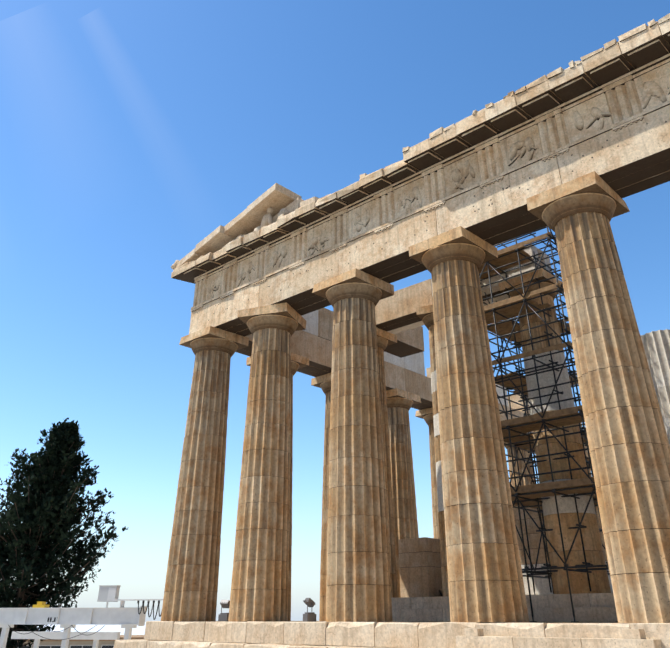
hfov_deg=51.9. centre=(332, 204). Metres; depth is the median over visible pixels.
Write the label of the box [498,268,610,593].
pronaos column
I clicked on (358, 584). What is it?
column
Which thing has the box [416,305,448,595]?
pronaos column
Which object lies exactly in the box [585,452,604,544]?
column
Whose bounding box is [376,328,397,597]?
pronaos column
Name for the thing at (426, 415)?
column
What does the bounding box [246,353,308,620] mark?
column
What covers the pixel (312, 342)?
flank entablatures
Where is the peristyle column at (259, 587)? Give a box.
[228,302,305,620]
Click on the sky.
(132, 131)
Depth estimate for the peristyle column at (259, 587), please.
23.69 m
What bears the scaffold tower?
on the crepidoma
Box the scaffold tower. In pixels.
[478,226,617,621]
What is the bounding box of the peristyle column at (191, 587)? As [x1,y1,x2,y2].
[161,326,248,620]
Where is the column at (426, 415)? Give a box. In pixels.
[415,407,439,538]
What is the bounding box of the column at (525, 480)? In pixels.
[504,432,534,486]
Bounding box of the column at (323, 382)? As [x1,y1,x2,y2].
[311,373,330,620]
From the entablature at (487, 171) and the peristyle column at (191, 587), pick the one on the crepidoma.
the peristyle column at (191, 587)
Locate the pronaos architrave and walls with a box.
[375,245,612,596]
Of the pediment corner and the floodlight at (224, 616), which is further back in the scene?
the pediment corner
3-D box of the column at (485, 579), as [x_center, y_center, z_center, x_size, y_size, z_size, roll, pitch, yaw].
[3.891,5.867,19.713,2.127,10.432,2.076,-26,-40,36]
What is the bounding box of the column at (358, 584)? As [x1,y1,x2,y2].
[312,268,393,621]
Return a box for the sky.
[0,0,669,621]
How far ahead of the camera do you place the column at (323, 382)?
31.47 m
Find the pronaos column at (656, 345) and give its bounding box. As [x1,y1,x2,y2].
[641,329,669,444]
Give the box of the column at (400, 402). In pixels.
[386,388,420,597]
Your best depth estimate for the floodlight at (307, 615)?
20.89 m
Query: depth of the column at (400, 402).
34.72 m
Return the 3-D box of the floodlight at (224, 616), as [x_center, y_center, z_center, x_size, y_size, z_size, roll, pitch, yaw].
[-3.633,13.707,23.234,0.344,0.624,0.326,-12,-33,20]
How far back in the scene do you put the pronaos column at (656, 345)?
20.74 m
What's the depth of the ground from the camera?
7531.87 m
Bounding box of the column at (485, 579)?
[408,226,528,621]
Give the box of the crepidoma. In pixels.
[114,593,669,647]
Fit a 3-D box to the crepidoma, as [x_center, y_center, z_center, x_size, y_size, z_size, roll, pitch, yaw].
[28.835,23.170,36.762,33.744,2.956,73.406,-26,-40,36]
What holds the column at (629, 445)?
on the crepidoma
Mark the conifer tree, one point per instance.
(45, 509)
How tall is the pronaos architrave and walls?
11.343 m
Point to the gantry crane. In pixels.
(128, 619)
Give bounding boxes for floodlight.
[218,600,229,620]
[303,598,315,621]
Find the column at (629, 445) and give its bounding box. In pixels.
[526,171,669,622]
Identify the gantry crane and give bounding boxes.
[0,585,162,647]
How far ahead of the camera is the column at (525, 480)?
43.74 m
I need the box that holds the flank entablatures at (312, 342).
[236,308,589,452]
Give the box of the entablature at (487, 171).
[171,13,669,336]
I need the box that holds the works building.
[14,635,143,647]
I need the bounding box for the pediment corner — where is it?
[171,183,318,269]
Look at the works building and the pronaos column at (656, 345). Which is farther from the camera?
the works building
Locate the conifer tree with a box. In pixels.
[0,418,128,647]
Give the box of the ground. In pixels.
[38,622,145,634]

